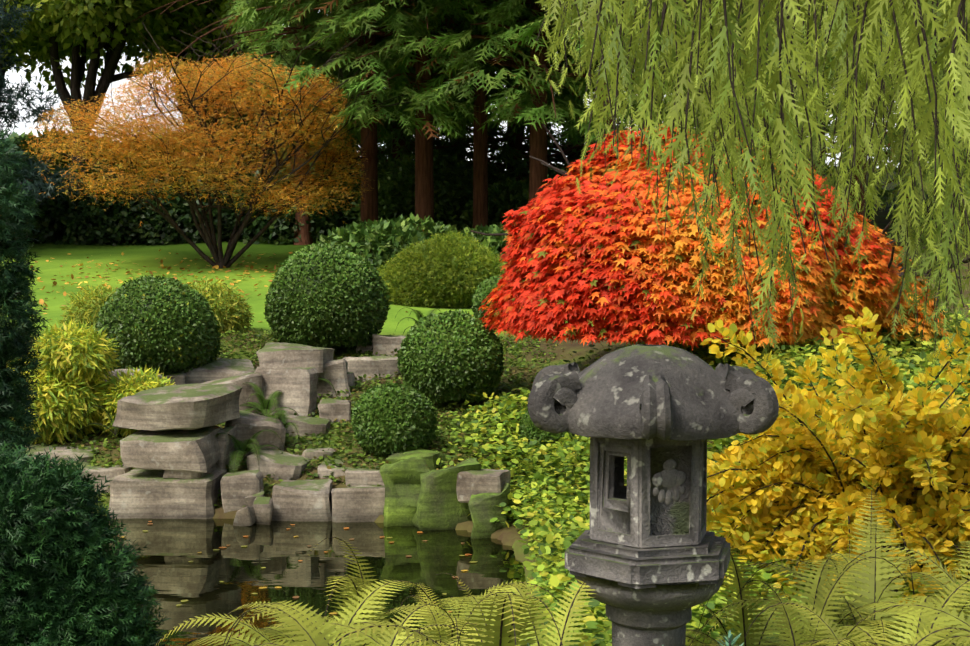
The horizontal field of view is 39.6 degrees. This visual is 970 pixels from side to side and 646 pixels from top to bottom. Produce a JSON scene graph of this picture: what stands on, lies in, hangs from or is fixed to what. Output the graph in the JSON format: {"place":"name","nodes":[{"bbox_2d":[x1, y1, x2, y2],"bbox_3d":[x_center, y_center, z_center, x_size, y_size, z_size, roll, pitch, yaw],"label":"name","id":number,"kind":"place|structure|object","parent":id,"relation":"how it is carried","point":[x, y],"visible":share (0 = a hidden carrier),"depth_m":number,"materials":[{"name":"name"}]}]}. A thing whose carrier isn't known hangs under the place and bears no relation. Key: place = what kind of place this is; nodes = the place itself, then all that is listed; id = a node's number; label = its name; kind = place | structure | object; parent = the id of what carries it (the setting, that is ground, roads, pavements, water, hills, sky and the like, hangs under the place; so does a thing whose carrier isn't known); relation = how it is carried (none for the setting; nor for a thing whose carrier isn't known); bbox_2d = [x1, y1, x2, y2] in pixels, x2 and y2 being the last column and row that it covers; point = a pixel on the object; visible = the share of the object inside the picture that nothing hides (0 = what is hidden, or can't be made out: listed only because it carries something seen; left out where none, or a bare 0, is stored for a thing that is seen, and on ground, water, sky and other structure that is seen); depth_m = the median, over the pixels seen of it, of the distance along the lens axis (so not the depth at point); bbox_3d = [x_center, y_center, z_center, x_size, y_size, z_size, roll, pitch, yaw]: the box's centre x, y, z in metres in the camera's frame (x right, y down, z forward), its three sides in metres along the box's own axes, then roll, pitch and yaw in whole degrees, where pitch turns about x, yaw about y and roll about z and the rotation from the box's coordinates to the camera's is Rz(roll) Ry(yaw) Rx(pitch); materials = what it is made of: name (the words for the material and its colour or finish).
{"place":"outdoors","nodes":[
{"label":"outdoors","id":0,"kind":"place"},
{"bbox_2d":[100,518,525,645],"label":"pond water","id":1,"kind":"structure","parent":0,"point":[277,550],"depth_m":10.28,"materials":[{"name":"liquid"}]},
{"bbox_2d":[118,521,491,636],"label":"fallen leaves","id":2,"kind":"object","parent":1,"relation":"on","point":[302,560],"visible":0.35,"depth_m":10.39,"materials":[{"name":"orange plant"}]},
{"bbox_2d":[0,168,969,644],"bbox_3d":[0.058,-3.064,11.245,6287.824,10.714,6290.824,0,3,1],"label":"ground","id":3,"kind":"structure","parent":0,"point":[104,256],"depth_m":21.51,"materials":[{"name":"green plant"}]},
{"bbox_2d":[0,128,48,459],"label":"conifer shrub","id":4,"kind":"object","parent":3,"relation":"on","point":[16,391],"visible":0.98,"depth_m":9.40,"materials":[{"name":"green plant"}]},
{"bbox_2d":[0,0,86,85],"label":"deciduous tree","id":5,"kind":"object","parent":3,"relation":"on","point":[27,34],"visible":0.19,"depth_m":39.02,"materials":[{"name":"green plant"}]},
{"bbox_2d":[0,0,90,207],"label":"blue cedar tree","id":6,"kind":"object","parent":3,"relation":"on","point":[13,117],"visible":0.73,"depth_m":30.52,"materials":[{"name":"green plant"}]},
{"bbox_2d":[0,440,171,645],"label":"conifer shrub","id":7,"kind":"object","parent":3,"relation":"on","point":[66,579],"visible":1,"depth_m":5.02,"materials":[{"name":"green plant"}]},
{"bbox_2d":[7,318,174,444],"bbox_3d":[-4.403,0.598,13.642,2.809,1.330,1.528,0,3,1],"label":"yellow-green shrub","id":8,"kind":"object","parent":3,"relation":"on","point":[74,386],"visible":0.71,"depth_m":13.29,"materials":[{"name":"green plant"}]},
{"bbox_2d":[0,0,259,179],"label":"deciduous tree","id":9,"kind":"object","parent":3,"relation":"on","point":[68,37],"visible":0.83,"depth_m":39.56,"materials":[{"name":"green plant"}]},
{"bbox_2d":[59,278,253,335],"bbox_3d":[-4.383,-0.199,17.948,2.812,0.844,1.119,1,3,18],"label":"yellow-green shrub","id":10,"kind":"object","parent":3,"relation":"on","point":[224,324],"visible":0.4,"depth_m":17.76,"materials":[{"name":"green plant"}]},
{"bbox_2d":[95,275,221,375],"bbox_3d":[-3.724,0.076,15.260,1.420,1.242,1.358,0,3,1],"label":"boxwood ball","id":11,"kind":"object","parent":3,"relation":"on","point":[166,326],"visible":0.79,"depth_m":14.82,"materials":[{"name":"green plant"}]},
{"bbox_2d":[77,0,252,171],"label":"deciduous tree","id":12,"kind":"object","parent":3,"relation":"on","point":[126,67],"visible":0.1,"depth_m":41.18,"materials":[{"name":"green plant"}]},
{"bbox_2d":[0,160,357,245],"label":"hedge","id":13,"kind":"object","parent":3,"relation":"on","point":[76,221],"visible":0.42,"depth_m":32.02,"materials":[{"name":"green plant"}]},
{"bbox_2d":[0,38,358,180],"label":"treeline","id":14,"kind":"object","parent":3,"relation":"on","point":[22,137],"visible":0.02,"depth_m":42.62,"materials":[{"name":"green plant"}]},
{"bbox_2d":[21,7,425,268],"bbox_3d":[-5.039,-3.433,26.106,7.835,5.262,5.590,0,3,1],"label":"orange maple tree","id":15,"kind":"object","parent":3,"relation":"on","point":[165,158],"visible":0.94,"depth_m":25.68,"materials":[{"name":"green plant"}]},
{"bbox_2d":[0,250,473,321],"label":"fallen leaves","id":16,"kind":"object","parent":3,"relation":"on","point":[41,301],"visible":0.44,"depth_m":24.73,"materials":[{"name":"orange plant"}]},
{"bbox_2d":[73,307,440,472],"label":"rockery ferns","id":17,"kind":"object","parent":3,"relation":"on","point":[265,406],"visible":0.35,"depth_m":13.28,"materials":[{"name":"green plant"}]},
{"bbox_2d":[128,0,390,218],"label":"conifer tree","id":18,"kind":"object","parent":3,"relation":"on","point":[211,31],"visible":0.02,"depth_m":34.60,"materials":[{"name":"green plant"}]},
{"bbox_2d":[15,334,510,525],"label":"rockery stones","id":19,"kind":"object","parent":3,"relation":"on","point":[175,451],"visible":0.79,"depth_m":12.31,"materials":[{"name":"grey stone"}]},
{"bbox_2d":[21,328,580,513],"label":"ground cover plants","id":20,"kind":"object","parent":3,"relation":"on","point":[336,425],"visible":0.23,"depth_m":13.72,"materials":[{"name":"green plant"}]},
{"bbox_2d":[161,0,447,244],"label":"conifer tree","id":21,"kind":"object","parent":3,"relation":"on","point":[305,238],"visible":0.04,"depth_m":31.57,"materials":[{"name":"green plant"}]},
{"bbox_2d":[263,243,391,349],"bbox_3d":[-1.950,-0.320,16.556,1.429,1.346,1.431,2,4,39],"label":"boxwood ball","id":22,"kind":"object","parent":3,"relation":"on","point":[327,295],"visible":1,"depth_m":16.12,"materials":[{"name":"green plant"}]},
{"bbox_2d":[176,5,511,219],"bbox_3d":[-3.844,-12.025,37.071,9.713,19.160,9.584,0,3,1],"label":"conifer tree","id":23,"kind":"object","parent":3,"relation":"on","point":[409,148],"visible":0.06,"depth_m":35.20,"materials":[{"name":"green plant"}]},
{"bbox_2d":[155,537,596,645],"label":"ferns","id":24,"kind":"object","parent":3,"relation":"on","point":[359,624],"visible":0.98,"depth_m":5.20,"materials":[{"name":"green plant"}]},
{"bbox_2d":[212,0,552,251],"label":"conifer tree","id":25,"kind":"object","parent":3,"relation":"on","point":[369,203],"visible":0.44,"depth_m":27.01,"materials":[{"name":"green plant"}]},
{"bbox_2d":[350,382,437,456],"bbox_3d":[-0.871,0.919,12.919,0.846,0.716,0.781,0,3,1],"label":"boxwood ball","id":26,"kind":"object","parent":3,"relation":"on","point":[389,418],"visible":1,"depth_m":12.68,"materials":[{"name":"green plant"}]},
{"bbox_2d":[226,12,575,222],"bbox_3d":[-2.015,-11.791,35.561,9.594,19.097,9.518,0,3,1],"label":"conifer tree","id":27,"kind":"object","parent":3,"relation":"on","point":[510,157],"visible":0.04,"depth_m":33.76,"materials":[{"name":"green plant"}]},
{"bbox_2d":[220,0,621,242],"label":"conifer tree","id":28,"kind":"object","parent":3,"relation":"on","point":[424,192],"visible":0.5,"depth_m":26.55,"materials":[{"name":"green plant"}]},
{"bbox_2d":[310,148,550,272],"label":"shrubs","id":29,"kind":"object","parent":3,"relation":"on","point":[453,206],"visible":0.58,"depth_m":31.83,"materials":[{"name":"green plant"}]},
{"bbox_2d":[377,230,507,307],"bbox_3d":[-0.552,-0.795,21.032,2.496,1.325,1.781,0,3,1],"label":"rounded shrub","id":30,"kind":"object","parent":3,"relation":"on","point":[451,269],"visible":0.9,"depth_m":20.52,"materials":[{"name":"green plant"}]},
{"bbox_2d":[380,448,510,538],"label":"mossy rocks","id":31,"kind":"object","parent":3,"relation":"on","point":[420,494],"visible":0.56,"depth_m":11.61,"materials":[{"name":"green stone"}]},
{"bbox_2d":[396,309,504,403],"bbox_3d":[-0.344,0.366,14.528,1.092,1.046,1.109,-3,4,-44],"label":"boxwood ball","id":32,"kind":"object","parent":3,"relation":"on","point":[449,356],"visible":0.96,"depth_m":14.21,"materials":[{"name":"green plant"}]},
{"bbox_2d":[290,0,644,227],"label":"conifer tree","id":33,"kind":"object","parent":3,"relation":"on","point":[480,176],"visible":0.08,"depth_m":29.00,"materials":[{"name":"green plant"}]},
{"bbox_2d":[321,0,624,204],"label":"conifer tree","id":34,"kind":"object","parent":3,"relation":"on","point":[526,142],"visible":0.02,"depth_m":35.30,"materials":[{"name":"green plant"}]},
{"bbox_2d":[329,1,639,191],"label":"conifer tree","id":35,"kind":"object","parent":3,"relation":"on","point":[512,170],"visible":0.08,"depth_m":33.66,"materials":[{"name":"green plant"}]},
{"bbox_2d":[471,274,505,320],"bbox_3d":[0.242,-0.296,18.172,0.872,0.748,0.808,0,3,1],"label":"boxwood ball","id":36,"kind":"object","parent":3,"relation":"on","point":[483,290],"visible":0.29,"depth_m":17.99,"materials":[{"name":"green plant"}]},
{"bbox_2d":[307,0,748,202],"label":"conifer tree","id":37,"kind":"object","parent":3,"relation":"on","point":[538,84],"visible":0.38,"depth_m":25.04,"materials":[{"name":"green plant"}]},
{"bbox_2d":[517,409,582,452],"bbox_3d":[0.637,1.015,12.945,0.665,0.574,0.613,0,3,1],"label":"boxwood ball","id":38,"kind":"object","parent":3,"relation":"on","point":[528,429],"visible":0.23,"depth_m":12.74,"materials":[{"name":"green plant"}]},
{"bbox_2d":[433,61,690,180],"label":"conifer tree","id":39,"kind":"object","parent":3,"relation":"on","point":[551,160],"visible":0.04,"depth_m":35.58,"materials":[{"name":"green plant"}]},
{"bbox_2d":[410,0,730,146],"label":"conifer tree","id":40,"kind":"object","parent":3,"relation":"on","point":[512,6],"visible":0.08,"depth_m":25.84,"materials":[{"name":"green plant"}]},
{"bbox_2d":[488,63,705,206],"bbox_3d":[4.325,-12.149,35.398,9.641,19.270,9.481,0,3,1],"label":"conifer tree","id":41,"kind":"object","parent":3,"relation":"on","point":[520,129],"depth_m":33.86,"materials":[{"name":"green plant"}]},
{"bbox_2d":[525,631,743,645],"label":"euphorbia plants","id":42,"kind":"object","parent":3,"relation":"on","point":[728,642],"visible":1,"depth_m":4.31,"materials":[{"name":"green plant"}]},
{"bbox_2d":[527,344,778,645],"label":"stone lantern","id":43,"kind":"object","parent":3,"relation":"on","point":[647,557],"visible":1,"depth_m":5.19,"materials":[{"name":"grey stone"}]},
{"bbox_2d":[505,7,828,155],"bbox_3d":[2.198,-10.619,24.213,8.577,19.000,9.198,0,3,1],"label":"conifer tree","id":44,"kind":"object","parent":3,"relation":"on","point":[533,28],"visible":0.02,"depth_m":22.52,"materials":[{"name":"green plant"}]},
{"bbox_2d":[421,304,969,645],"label":"groundcover","id":45,"kind":"object","parent":3,"relation":"on","point":[566,529],"visible":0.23,"depth_m":11.27,"materials":[{"name":"green plant"}]},
{"bbox_2d":[471,123,969,349],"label":"red maple tree","id":46,"kind":"object","parent":3,"relation":"on","point":[603,257],"visible":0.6,"depth_m":12.36,"materials":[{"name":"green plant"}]},
{"bbox_2d":[559,10,884,146],"bbox_3d":[5.356,-10.107,25.434,8.188,17.500,8.908,0,3,1],"label":"conifer tree","id":47,"kind":"object","parent":3,"relation":"on","point":[571,56],"visible":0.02,"depth_m":26.92,"materials":[{"name":"green plant"}]},
{"bbox_2d":[557,65,899,205],"bbox_3d":[6.579,-12.532,36.815,10.069,19.000,10.295,0,3,1],"label":"conifer tree","id":48,"kind":"object","parent":3,"relation":"on","point":[801,145],"visible":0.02,"depth_m":37.30,"materials":[{"name":"green plant"}]},
{"bbox_2d":[532,0,969,380],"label":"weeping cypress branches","id":49,"kind":"object","parent":3,"relation":"on","point":[922,47],"visible":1,"depth_m":4.72,"materials":[{"name":"green plant"}]},
{"bbox_2d":[625,14,928,216],"bbox_3d":[7.052,-10.852,25.347,9.536,19.000,8.376,-2,4,-37],"label":"conifer tree","id":50,"kind":"object","parent":3,"relation":"on","point":[860,212],"depth_m":25.50,"materials":[{"name":"green plant"}]},
{"bbox_2d":[661,57,969,203],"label":"conifer tree","id":51,"kind":"object","parent":3,"relation":"on","point":[824,174],"depth_m":35.31,"materials":[{"name":"green plant"}]},
{"bbox_2d":[685,491,969,645],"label":"ferns","id":52,"kind":"object","parent":3,"relation":"on","point":[873,616],"visible":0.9,"depth_m":5.77,"materials":[{"name":"green plant"}]},
{"bbox_2d":[700,306,969,623],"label":"yellow shrub","id":53,"kind":"object","parent":3,"relation":"on","point":[906,459],"visible":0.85,"depth_m":8.00,"materials":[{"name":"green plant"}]},
{"bbox_2d":[747,0,964,243],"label":"conifer tree","id":54,"kind":"object","parent":3,"relation":"on","point":[833,111],"depth_m":25.90,"materials":[{"name":"green plant"}]},
{"bbox_2d":[807,88,969,209],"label":"conifer tree","id":55,"kind":"object","parent":3,"relation":"on","point":[881,192],"depth_m":34.25,"materials":[{"name":"green plant"}]},
{"bbox_2d":[830,88,969,209],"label":"conifer tree","id":56,"kind":"object","parent":3,"relation":"on","point":[889,157],"visible":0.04,"depth_m":34.22,"materials":[{"name":"green plant"}]},
{"bbox_2d":[0,7,969,169],"label":"sky","id":57,"kind":"structure","parent":0,"point":[16,78],"materials":[{"name":"white"}]}
]}

